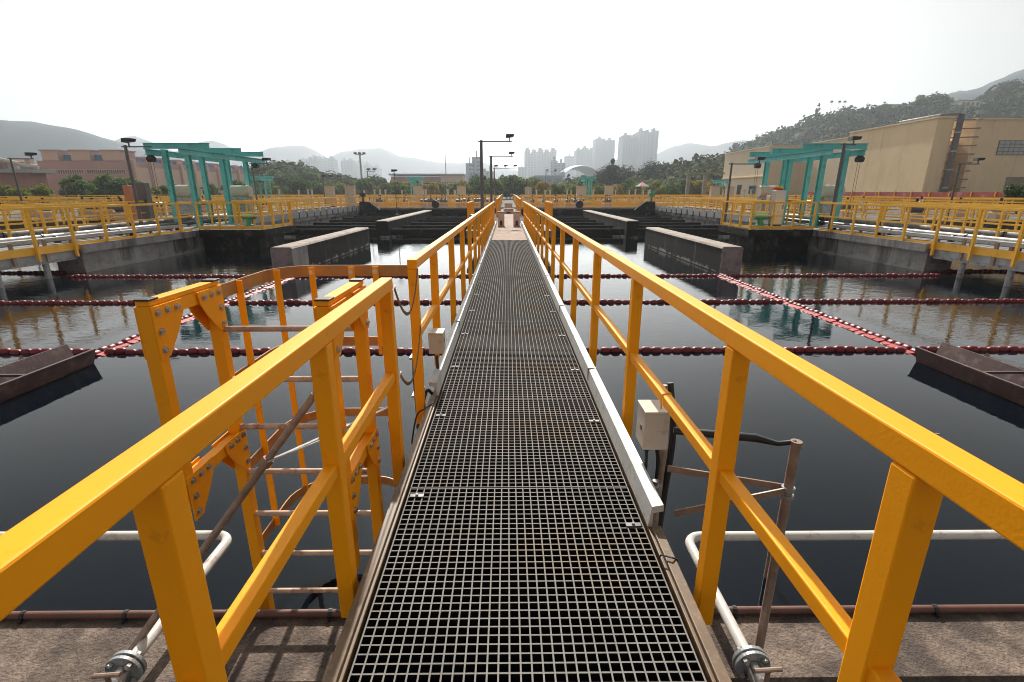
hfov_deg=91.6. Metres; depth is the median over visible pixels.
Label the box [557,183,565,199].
tree
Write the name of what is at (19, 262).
gallery bridge
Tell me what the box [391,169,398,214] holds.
lamp post
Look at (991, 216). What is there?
motor unit
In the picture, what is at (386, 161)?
mountain
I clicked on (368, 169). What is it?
lamp post
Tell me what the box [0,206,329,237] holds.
gallery pipe
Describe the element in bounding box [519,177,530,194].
tree
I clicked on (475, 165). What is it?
tower block
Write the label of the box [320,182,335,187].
tree
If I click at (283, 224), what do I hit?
railing
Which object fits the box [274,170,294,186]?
tree
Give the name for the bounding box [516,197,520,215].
railing
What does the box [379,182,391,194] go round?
tree
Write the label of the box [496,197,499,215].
railing
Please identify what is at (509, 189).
tree
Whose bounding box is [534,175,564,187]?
depot building
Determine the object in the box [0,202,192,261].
railing
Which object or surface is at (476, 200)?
motor unit
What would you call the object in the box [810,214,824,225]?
green pump
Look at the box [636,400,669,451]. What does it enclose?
junction box
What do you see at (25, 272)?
float boom
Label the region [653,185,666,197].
tree
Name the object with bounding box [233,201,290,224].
railing
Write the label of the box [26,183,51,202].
tree
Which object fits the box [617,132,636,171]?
tower block
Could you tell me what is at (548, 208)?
railing
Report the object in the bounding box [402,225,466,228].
weir trough
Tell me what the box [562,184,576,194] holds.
tree
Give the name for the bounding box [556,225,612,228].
weir trough
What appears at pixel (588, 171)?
stadium
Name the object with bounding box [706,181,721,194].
tree
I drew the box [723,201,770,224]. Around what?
railing
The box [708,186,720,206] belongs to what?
control cabinet
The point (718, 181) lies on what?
green gantry
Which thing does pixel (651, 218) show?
weir trough
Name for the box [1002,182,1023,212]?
tree
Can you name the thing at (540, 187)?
tree
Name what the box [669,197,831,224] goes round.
railing
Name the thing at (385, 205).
railing
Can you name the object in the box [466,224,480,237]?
landing slab
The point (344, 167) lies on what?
tower block
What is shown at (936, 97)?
tree
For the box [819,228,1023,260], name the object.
toe board
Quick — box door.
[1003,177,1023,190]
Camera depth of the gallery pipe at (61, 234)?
17.67 m
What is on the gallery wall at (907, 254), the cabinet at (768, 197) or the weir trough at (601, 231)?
the cabinet at (768, 197)
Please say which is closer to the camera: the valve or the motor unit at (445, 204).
the valve
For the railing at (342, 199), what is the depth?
69.06 m
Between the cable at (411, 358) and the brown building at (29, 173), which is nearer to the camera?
the cable at (411, 358)
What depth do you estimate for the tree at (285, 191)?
106.70 m
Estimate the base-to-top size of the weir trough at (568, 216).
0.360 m
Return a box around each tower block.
[306,157,311,167]
[310,155,321,171]
[321,156,328,174]
[327,155,338,174]
[340,158,347,175]
[347,158,356,177]
[354,160,359,178]
[359,164,365,177]
[364,161,370,177]
[369,165,377,177]
[375,165,381,176]
[466,157,471,183]
[472,151,479,176]
[483,166,493,178]
[518,164,525,180]
[524,148,556,177]
[549,156,564,182]
[564,154,573,181]
[573,146,591,178]
[592,136,614,172]
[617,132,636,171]
[634,128,658,171]
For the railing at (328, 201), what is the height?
1.250 m
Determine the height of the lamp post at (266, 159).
3.620 m
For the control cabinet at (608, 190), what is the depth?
61.09 m
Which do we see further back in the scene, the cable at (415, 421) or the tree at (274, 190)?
the tree at (274, 190)
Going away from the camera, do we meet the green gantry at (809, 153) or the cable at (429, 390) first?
the cable at (429, 390)
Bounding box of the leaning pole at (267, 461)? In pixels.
[127,392,387,650]
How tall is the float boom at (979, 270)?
0.169 m
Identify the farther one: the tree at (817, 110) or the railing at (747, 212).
the tree at (817, 110)
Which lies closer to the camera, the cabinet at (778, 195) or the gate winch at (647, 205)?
the cabinet at (778, 195)
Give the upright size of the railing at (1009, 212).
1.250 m
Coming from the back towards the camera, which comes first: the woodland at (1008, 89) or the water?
the woodland at (1008, 89)
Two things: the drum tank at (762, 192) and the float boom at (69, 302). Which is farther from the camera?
the drum tank at (762, 192)
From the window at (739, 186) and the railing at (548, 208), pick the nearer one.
the railing at (548, 208)
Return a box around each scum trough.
[0,344,95,402]
[914,342,1023,405]
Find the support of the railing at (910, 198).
on the paved deck at (875, 216)
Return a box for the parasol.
[635,182,647,194]
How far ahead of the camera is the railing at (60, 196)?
60.95 m
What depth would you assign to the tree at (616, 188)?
91.70 m
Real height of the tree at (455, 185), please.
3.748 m
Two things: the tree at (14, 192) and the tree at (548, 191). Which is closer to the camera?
the tree at (14, 192)
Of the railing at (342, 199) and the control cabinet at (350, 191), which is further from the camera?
the railing at (342, 199)
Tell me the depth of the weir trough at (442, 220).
39.66 m
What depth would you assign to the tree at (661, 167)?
164.49 m
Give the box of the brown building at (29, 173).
[0,158,56,202]
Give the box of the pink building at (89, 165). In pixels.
[37,150,244,196]
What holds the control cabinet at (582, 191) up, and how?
on the ground
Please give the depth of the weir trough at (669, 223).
36.56 m
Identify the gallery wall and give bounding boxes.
[39,210,359,272]
[655,210,969,271]
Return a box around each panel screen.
[242,205,359,224]
[655,205,768,224]
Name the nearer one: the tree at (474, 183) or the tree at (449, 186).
the tree at (474, 183)
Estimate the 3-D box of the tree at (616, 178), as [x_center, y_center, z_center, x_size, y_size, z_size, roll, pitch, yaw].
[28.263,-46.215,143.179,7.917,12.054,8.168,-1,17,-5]
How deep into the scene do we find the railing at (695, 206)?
35.34 m
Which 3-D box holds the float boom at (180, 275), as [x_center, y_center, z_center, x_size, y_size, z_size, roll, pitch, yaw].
[-10.787,-2.093,16.138,7.096,0.167,0.151,0,17,0]
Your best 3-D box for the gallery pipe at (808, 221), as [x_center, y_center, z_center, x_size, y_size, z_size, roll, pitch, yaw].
[15.973,-6.172,25.959,0.270,0.305,45.000,0,17,0]
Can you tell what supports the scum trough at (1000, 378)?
in the water
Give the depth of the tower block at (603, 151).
960.04 m
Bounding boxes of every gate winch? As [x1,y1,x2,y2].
[359,188,380,209]
[633,188,654,209]
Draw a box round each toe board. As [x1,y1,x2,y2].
[0,229,192,259]
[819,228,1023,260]
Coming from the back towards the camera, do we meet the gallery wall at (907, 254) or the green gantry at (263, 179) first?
the green gantry at (263, 179)
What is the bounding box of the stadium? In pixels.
[558,165,597,176]
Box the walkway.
[323,221,731,681]
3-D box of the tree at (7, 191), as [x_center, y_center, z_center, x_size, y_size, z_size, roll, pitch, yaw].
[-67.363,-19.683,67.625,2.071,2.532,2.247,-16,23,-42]
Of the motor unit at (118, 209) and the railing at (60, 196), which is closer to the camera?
the motor unit at (118, 209)
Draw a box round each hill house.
[874,104,908,108]
[943,105,971,113]
[949,100,981,107]
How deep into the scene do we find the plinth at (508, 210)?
36.41 m
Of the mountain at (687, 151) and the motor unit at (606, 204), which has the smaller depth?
the motor unit at (606, 204)
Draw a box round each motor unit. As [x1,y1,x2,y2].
[37,198,53,220]
[86,198,100,220]
[103,198,119,219]
[114,198,128,220]
[153,197,164,214]
[201,196,206,211]
[377,195,384,205]
[420,195,427,206]
[427,195,434,206]
[442,195,447,206]
[456,195,461,206]
[474,195,478,205]
[564,195,570,206]
[572,195,576,206]
[602,195,608,206]
[790,196,798,212]
[805,196,811,210]
[839,198,853,217]
[857,196,866,211]
[903,198,923,222]
[949,197,965,218]
[986,198,1007,221]
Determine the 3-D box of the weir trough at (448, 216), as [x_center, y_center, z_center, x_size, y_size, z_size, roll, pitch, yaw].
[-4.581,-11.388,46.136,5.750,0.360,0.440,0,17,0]
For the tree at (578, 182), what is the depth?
125.71 m
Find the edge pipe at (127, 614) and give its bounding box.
[3,604,1023,623]
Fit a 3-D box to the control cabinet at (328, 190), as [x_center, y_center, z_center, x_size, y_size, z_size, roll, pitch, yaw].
[-21.012,-16.683,57.452,1.120,2.360,0.720,0,17,0]
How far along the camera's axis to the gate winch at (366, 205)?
47.40 m
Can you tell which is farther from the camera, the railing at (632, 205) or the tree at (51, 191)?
the tree at (51, 191)
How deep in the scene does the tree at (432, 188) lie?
101.04 m
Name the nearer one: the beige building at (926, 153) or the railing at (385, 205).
the railing at (385, 205)
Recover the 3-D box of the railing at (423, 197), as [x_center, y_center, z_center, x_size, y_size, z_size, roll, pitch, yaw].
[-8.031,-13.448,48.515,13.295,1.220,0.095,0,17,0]
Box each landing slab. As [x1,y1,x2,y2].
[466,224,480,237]
[540,224,551,237]
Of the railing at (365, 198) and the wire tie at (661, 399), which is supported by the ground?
the railing at (365, 198)
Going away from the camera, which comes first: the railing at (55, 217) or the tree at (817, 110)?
the railing at (55, 217)
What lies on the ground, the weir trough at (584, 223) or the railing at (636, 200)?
the railing at (636, 200)
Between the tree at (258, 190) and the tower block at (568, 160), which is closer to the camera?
the tree at (258, 190)
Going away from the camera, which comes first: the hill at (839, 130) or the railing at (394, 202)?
the railing at (394, 202)
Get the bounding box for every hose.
[653,384,669,523]
[658,382,676,527]
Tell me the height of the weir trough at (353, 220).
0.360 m
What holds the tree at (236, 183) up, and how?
on the ground
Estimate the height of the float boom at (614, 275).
0.167 m
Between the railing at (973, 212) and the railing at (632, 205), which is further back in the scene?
the railing at (632, 205)
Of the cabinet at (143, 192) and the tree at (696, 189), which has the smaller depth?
the cabinet at (143, 192)
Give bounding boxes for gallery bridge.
[0,239,79,287]
[929,239,1023,286]
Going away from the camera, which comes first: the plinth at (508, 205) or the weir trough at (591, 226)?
the weir trough at (591, 226)
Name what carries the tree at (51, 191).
on the ground
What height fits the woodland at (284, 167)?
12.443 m
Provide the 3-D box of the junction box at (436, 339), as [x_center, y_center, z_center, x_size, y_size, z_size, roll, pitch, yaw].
[-0.629,0.014,4.180,0.127,0.210,0.156,0,17,0]
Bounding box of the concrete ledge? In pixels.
[0,613,1023,681]
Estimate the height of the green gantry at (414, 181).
3.519 m
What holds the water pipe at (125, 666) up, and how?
on the concrete ledge
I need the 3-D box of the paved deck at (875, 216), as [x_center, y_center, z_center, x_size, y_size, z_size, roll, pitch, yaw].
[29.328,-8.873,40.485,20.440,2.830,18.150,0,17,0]
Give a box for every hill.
[0,120,184,164]
[778,96,1023,144]
[948,69,1023,101]
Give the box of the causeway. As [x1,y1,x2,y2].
[495,209,522,222]
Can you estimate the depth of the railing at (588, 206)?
51.68 m
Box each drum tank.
[175,185,203,224]
[229,186,254,221]
[755,186,774,210]
[818,185,845,220]
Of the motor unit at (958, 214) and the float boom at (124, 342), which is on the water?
the float boom at (124, 342)
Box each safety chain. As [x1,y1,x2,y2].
[394,267,417,315]
[400,324,420,384]
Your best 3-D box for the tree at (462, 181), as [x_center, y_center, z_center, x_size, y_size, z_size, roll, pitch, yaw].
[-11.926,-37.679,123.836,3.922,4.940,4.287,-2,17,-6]
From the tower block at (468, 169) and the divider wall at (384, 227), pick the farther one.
the tower block at (468, 169)
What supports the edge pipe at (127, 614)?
attached to the concrete ledge
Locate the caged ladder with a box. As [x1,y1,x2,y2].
[133,265,407,608]
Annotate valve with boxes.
[652,479,660,495]
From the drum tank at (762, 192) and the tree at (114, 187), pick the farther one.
the tree at (114, 187)
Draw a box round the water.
[0,235,1023,610]
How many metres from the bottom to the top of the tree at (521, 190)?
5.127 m
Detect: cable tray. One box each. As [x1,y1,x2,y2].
[0,224,186,246]
[825,224,1023,250]
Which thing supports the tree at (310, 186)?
on the ground
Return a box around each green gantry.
[143,143,264,227]
[250,176,273,204]
[405,177,423,203]
[578,177,596,203]
[712,180,728,194]
[748,143,868,226]
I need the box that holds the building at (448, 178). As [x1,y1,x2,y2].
[388,174,466,183]
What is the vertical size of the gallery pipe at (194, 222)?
0.305 m
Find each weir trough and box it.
[284,229,376,234]
[295,225,375,228]
[313,222,375,224]
[329,220,377,221]
[343,218,386,219]
[353,216,395,217]
[391,229,466,234]
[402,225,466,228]
[411,222,480,224]
[419,220,480,221]
[426,218,466,219]
[431,216,466,217]
[540,220,595,221]
[540,222,603,224]
[553,216,583,217]
[555,218,588,219]
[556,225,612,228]
[556,229,623,234]
[620,216,660,217]
[629,218,671,219]
[638,220,684,221]
[638,228,729,234]
[639,222,700,224]
[639,225,717,228]
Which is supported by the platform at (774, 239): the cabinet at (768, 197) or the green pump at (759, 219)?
the green pump at (759, 219)
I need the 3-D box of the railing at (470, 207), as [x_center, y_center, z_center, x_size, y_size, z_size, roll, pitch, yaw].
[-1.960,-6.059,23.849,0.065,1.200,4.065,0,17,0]
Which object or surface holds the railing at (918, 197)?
on the ground
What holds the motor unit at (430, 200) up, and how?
on the ground
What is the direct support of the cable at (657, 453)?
hanging from the junction box at (652, 425)
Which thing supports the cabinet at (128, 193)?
on the gallery wall at (103, 255)
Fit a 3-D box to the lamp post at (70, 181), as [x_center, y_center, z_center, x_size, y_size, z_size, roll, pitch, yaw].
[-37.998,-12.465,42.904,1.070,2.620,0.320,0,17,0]
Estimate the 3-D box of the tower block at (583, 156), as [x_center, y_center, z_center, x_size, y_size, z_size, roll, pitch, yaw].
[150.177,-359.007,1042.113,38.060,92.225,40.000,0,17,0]
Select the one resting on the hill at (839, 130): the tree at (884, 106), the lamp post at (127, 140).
the tree at (884, 106)
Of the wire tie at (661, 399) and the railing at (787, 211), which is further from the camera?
the railing at (787, 211)
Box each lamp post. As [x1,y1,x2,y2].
[7,152,36,217]
[62,180,74,210]
[121,138,151,232]
[249,158,270,214]
[321,175,333,202]
[366,168,376,200]
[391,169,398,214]
[478,134,513,208]
[489,151,514,202]
[493,165,516,205]
[723,157,765,225]
[827,136,862,228]
[946,158,984,221]
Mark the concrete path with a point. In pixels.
(508, 230)
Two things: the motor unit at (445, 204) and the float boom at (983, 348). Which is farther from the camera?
the motor unit at (445, 204)
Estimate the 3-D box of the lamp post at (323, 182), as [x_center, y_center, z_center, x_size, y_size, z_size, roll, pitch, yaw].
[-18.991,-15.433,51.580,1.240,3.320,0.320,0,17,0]
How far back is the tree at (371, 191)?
121.70 m
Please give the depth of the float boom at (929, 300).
12.42 m
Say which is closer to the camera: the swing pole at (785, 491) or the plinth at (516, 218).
the swing pole at (785, 491)
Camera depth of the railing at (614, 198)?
80.88 m
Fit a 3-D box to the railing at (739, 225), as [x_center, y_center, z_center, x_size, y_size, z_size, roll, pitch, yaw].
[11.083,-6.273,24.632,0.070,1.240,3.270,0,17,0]
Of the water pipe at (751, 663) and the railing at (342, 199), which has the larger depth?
the railing at (342, 199)
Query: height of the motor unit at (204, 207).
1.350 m
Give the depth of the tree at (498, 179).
117.33 m
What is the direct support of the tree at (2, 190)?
on the ground
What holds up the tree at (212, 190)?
on the ground
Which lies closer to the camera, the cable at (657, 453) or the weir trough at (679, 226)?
the cable at (657, 453)
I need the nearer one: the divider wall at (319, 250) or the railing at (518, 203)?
the divider wall at (319, 250)
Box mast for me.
[353,152,365,177]
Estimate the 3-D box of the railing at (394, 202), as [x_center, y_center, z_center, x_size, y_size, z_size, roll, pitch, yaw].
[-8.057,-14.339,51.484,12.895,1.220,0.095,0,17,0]
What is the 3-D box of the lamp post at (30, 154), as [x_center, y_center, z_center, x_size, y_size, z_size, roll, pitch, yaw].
[-27.116,-8.588,27.982,1.570,3.770,0.320,0,17,0]
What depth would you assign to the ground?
59.88 m
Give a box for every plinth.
[497,211,504,225]
[503,208,513,213]
[504,203,512,207]
[513,211,519,225]
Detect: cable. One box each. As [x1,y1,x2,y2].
[409,340,422,429]
[411,402,432,443]
[416,355,438,427]
[644,451,647,469]
[654,450,659,478]
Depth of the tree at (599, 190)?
99.21 m
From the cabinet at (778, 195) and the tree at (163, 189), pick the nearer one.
the cabinet at (778, 195)
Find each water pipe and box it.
[0,530,231,681]
[685,530,1005,681]
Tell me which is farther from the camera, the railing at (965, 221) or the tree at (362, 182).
the tree at (362, 182)
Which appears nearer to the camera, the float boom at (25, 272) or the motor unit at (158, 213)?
the float boom at (25, 272)
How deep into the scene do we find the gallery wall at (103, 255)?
19.57 m
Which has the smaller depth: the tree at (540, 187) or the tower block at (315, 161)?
the tree at (540, 187)
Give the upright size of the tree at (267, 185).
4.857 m
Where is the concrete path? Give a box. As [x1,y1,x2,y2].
[492,209,526,239]
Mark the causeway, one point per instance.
(496, 218)
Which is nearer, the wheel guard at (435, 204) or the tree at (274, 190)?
the wheel guard at (435, 204)
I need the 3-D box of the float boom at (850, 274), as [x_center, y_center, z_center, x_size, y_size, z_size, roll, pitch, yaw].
[10.512,-2.140,16.316,7.094,0.166,0.153,0,17,0]
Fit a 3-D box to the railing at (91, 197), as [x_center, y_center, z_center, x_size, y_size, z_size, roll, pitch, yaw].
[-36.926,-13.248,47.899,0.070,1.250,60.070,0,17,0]
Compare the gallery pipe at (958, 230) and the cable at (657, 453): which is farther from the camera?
the gallery pipe at (958, 230)
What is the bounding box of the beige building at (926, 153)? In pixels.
[721,112,1023,198]
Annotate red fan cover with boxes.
[772,186,788,201]
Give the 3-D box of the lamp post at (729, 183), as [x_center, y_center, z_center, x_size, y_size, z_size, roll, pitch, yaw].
[11.857,-7.659,25.580,1.770,3.370,0.320,0,17,0]
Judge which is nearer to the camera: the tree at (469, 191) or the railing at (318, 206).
the railing at (318, 206)
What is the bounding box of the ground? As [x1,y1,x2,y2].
[0,196,1023,214]
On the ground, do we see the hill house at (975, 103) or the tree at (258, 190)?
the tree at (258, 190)
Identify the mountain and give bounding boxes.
[115,136,517,182]
[656,140,750,164]
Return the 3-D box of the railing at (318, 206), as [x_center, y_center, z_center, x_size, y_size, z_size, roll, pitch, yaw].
[-14.629,-10.003,37.065,0.070,1.240,23.070,0,17,0]
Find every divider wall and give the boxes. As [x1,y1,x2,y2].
[270,227,369,268]
[376,210,431,237]
[583,210,638,237]
[645,227,743,273]
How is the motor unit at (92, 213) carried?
on the ground
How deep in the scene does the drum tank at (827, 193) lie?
25.84 m
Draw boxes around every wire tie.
[658,554,678,562]
[660,392,671,408]
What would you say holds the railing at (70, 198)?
on the ground
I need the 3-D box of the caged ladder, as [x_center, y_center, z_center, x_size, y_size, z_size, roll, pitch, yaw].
[-1.183,1.057,3.248,0.921,3.009,1.444,0,17,0]
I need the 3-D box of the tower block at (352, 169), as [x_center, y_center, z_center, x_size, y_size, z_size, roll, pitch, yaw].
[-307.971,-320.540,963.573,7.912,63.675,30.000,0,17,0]
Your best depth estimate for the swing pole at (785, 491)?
2.45 m
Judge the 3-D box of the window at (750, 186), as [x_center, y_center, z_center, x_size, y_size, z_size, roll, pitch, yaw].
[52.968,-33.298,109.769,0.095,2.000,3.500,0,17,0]
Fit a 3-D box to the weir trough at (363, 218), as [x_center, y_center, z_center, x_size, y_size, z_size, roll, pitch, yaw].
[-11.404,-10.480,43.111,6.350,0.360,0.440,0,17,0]
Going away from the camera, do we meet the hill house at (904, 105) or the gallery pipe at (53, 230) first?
the gallery pipe at (53, 230)
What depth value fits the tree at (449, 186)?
118.69 m
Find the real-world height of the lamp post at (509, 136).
4.370 m
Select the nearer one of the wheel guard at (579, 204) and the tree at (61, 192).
the wheel guard at (579, 204)
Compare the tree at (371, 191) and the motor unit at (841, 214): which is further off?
the tree at (371, 191)
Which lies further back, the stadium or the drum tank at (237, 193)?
the stadium
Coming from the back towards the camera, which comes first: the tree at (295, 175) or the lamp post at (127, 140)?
the tree at (295, 175)
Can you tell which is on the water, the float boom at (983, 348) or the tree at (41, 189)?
the float boom at (983, 348)
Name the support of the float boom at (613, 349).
on the water
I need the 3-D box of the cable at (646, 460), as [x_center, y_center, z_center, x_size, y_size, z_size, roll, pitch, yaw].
[0.743,0.827,2.801,0.030,0.515,0.141,4,17,13]
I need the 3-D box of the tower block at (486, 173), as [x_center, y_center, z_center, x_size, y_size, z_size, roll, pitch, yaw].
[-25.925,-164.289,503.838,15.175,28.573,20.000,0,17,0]
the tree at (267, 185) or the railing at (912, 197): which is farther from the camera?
the tree at (267, 185)
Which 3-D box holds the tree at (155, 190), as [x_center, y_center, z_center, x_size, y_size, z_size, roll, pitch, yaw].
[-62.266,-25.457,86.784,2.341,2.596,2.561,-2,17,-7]
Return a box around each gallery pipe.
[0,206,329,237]
[0,224,156,242]
[0,225,178,247]
[22,208,337,235]
[676,208,986,235]
[684,206,1023,238]
[832,224,1023,250]
[844,223,1023,242]
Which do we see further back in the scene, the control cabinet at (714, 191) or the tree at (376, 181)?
the tree at (376, 181)
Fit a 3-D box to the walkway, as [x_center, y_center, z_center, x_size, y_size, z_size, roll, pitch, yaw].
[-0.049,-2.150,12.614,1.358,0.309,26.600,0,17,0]
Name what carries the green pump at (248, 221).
on the platform at (238, 239)
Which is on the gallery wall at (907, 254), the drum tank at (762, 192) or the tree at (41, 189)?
the drum tank at (762, 192)
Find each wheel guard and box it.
[432,200,439,207]
[575,200,582,207]
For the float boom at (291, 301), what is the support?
on the water
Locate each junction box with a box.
[428,328,445,355]
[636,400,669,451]
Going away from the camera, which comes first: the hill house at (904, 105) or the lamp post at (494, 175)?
the lamp post at (494, 175)
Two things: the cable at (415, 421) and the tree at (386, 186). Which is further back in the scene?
the tree at (386, 186)
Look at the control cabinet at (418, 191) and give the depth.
60.95 m
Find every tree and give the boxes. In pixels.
[0,183,13,203]
[5,187,19,197]
[10,187,30,203]
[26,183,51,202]
[39,187,56,202]
[57,182,81,201]
[58,174,92,196]
[70,179,96,201]
[92,173,115,196]
[103,177,127,196]
[118,177,130,184]
[150,187,161,195]
[156,185,168,195]
[200,183,216,194]
[233,180,245,185]
[251,184,259,197]
[261,181,275,194]
[265,169,281,178]
[267,185,282,194]
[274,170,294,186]
[281,170,298,179]
[283,188,289,194]
[286,178,307,194]
[298,168,317,181]
[304,180,313,194]
[311,181,323,194]
[312,184,323,194]
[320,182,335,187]
[334,187,341,194]
[335,182,345,194]
[353,178,372,193]
[366,184,380,194]
[370,175,386,186]
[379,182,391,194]
[391,181,406,199]
[399,182,410,194]
[426,181,439,194]
[437,183,447,194]
[440,183,449,194]
[447,183,453,194]
[450,183,459,194]
[459,179,469,187]
[460,184,472,194]
[468,175,489,194]
[484,178,504,195]
[497,175,510,198]
[498,175,520,199]
[512,177,524,194]
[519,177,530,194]
[526,176,540,180]
[527,179,541,194]
[535,181,550,199]
[542,188,553,199]
[550,183,562,194]
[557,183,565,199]
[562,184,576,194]
[576,175,590,185]
[592,162,622,186]
[592,179,600,186]
[595,184,605,199]
[600,158,619,185]
[604,164,637,190]
[611,185,618,194]
[613,184,623,194]
[621,178,637,194]
[626,182,642,194]
[642,180,661,194]
[643,158,674,179]
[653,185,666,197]
[665,183,673,193]
[666,185,681,194]
[675,179,693,194]
[691,180,707,196]
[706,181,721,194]
[812,103,820,123]
[880,103,887,111]
[910,100,922,111]
[915,95,931,105]
[925,91,947,107]
[944,95,954,102]
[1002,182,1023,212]
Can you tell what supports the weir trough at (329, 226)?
attached to the divider wall at (384, 227)
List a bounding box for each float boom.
[0,270,66,273]
[0,300,134,303]
[0,348,92,353]
[68,274,247,276]
[95,277,295,355]
[104,345,905,353]
[229,299,782,303]
[316,273,717,276]
[717,273,915,353]
[725,273,940,276]
[792,298,1023,302]
[917,346,1023,351]
[942,269,1018,271]
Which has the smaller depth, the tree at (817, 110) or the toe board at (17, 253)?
the toe board at (17, 253)
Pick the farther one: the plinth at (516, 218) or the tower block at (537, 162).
the tower block at (537, 162)
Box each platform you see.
[199,225,295,249]
[718,225,812,249]
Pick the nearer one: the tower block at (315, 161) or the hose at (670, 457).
the hose at (670, 457)
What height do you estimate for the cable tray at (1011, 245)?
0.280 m
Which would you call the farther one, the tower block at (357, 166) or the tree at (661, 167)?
the tower block at (357, 166)
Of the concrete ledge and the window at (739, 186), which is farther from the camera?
the window at (739, 186)
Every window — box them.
[736,184,741,196]
[748,185,756,194]
[996,140,1023,154]
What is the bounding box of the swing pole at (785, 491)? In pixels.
[667,427,802,648]
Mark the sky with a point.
(429, 80)
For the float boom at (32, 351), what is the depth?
8.48 m
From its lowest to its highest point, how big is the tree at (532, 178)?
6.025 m
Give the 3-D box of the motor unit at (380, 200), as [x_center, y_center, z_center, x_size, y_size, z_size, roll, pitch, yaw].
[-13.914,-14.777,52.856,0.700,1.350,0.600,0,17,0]
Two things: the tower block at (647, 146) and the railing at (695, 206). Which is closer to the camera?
the railing at (695, 206)
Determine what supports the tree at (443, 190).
on the ground
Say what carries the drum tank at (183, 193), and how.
on the gallery wall at (103, 255)
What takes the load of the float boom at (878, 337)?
on the water
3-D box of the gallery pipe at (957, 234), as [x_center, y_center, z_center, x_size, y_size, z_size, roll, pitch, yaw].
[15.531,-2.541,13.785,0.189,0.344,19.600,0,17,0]
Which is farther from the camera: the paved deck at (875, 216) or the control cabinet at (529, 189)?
the control cabinet at (529, 189)
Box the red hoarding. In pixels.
[808,192,1023,211]
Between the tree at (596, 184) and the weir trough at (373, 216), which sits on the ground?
the tree at (596, 184)
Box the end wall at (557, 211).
[214,207,787,215]
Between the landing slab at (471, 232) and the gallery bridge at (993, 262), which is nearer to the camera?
the gallery bridge at (993, 262)
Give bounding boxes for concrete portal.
[685,172,724,197]
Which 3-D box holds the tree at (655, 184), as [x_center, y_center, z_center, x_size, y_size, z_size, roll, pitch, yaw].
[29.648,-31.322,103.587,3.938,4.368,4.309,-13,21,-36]
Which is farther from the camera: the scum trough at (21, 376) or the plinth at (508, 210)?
the plinth at (508, 210)
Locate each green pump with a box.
[241,214,256,225]
[753,214,768,225]
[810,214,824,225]
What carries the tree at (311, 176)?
on the ground
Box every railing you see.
[0,194,203,202]
[0,195,270,215]
[0,197,225,225]
[0,197,310,227]
[0,198,265,213]
[0,199,193,220]
[0,202,129,237]
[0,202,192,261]
[0,277,404,681]
[5,196,265,217]
[8,197,215,211]
[112,196,364,206]
[176,197,344,228]
[194,202,263,229]
[203,195,392,202]
[232,197,359,224]
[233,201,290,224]
[253,195,493,204]
[260,201,292,229]
[273,195,496,203]
[273,197,493,199]
[278,198,479,205]
[360,197,495,205]
[361,196,496,206]
[371,198,495,206]
[407,201,494,423]
[467,201,473,226]
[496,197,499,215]
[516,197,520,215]
[519,195,787,203]
[520,196,653,206]
[521,195,755,204]
[521,198,642,206]
[522,196,739,206]
[522,196,741,198]
[522,197,653,205]
[523,201,1023,681]
[544,201,552,229]
[655,196,898,206]
[655,197,770,213]
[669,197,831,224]
[703,197,1023,229]
[720,201,753,228]
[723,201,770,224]
[740,196,1023,216]
[747,198,954,213]
[749,202,817,229]
[755,197,1023,225]
[789,195,1023,211]
[798,197,998,208]
[819,202,1023,266]
[840,199,1023,219]
[881,202,1023,236]
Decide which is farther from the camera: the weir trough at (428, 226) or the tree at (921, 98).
the tree at (921, 98)
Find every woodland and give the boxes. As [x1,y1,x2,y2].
[237,159,387,188]
[553,147,752,187]
[720,79,1023,156]
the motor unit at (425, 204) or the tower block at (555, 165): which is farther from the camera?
the tower block at (555, 165)
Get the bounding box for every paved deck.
[0,210,256,229]
[786,210,1023,229]
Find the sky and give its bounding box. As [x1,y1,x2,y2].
[0,0,1023,170]
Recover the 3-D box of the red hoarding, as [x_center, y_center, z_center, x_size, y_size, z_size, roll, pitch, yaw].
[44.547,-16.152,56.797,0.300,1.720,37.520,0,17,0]
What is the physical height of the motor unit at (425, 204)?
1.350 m
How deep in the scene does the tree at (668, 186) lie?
106.99 m
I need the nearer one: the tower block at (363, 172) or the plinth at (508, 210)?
the plinth at (508, 210)
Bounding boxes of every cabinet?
[122,185,137,219]
[135,182,154,218]
[324,186,334,206]
[345,186,356,207]
[413,186,422,204]
[457,186,465,203]
[525,187,531,199]
[576,186,585,205]
[604,186,613,200]
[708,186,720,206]
[724,187,734,203]
[765,195,771,213]
[768,190,786,225]
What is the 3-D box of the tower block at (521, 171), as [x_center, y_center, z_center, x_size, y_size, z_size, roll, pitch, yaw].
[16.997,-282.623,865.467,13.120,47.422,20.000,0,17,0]
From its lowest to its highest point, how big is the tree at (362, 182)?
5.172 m
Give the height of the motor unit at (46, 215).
1.350 m

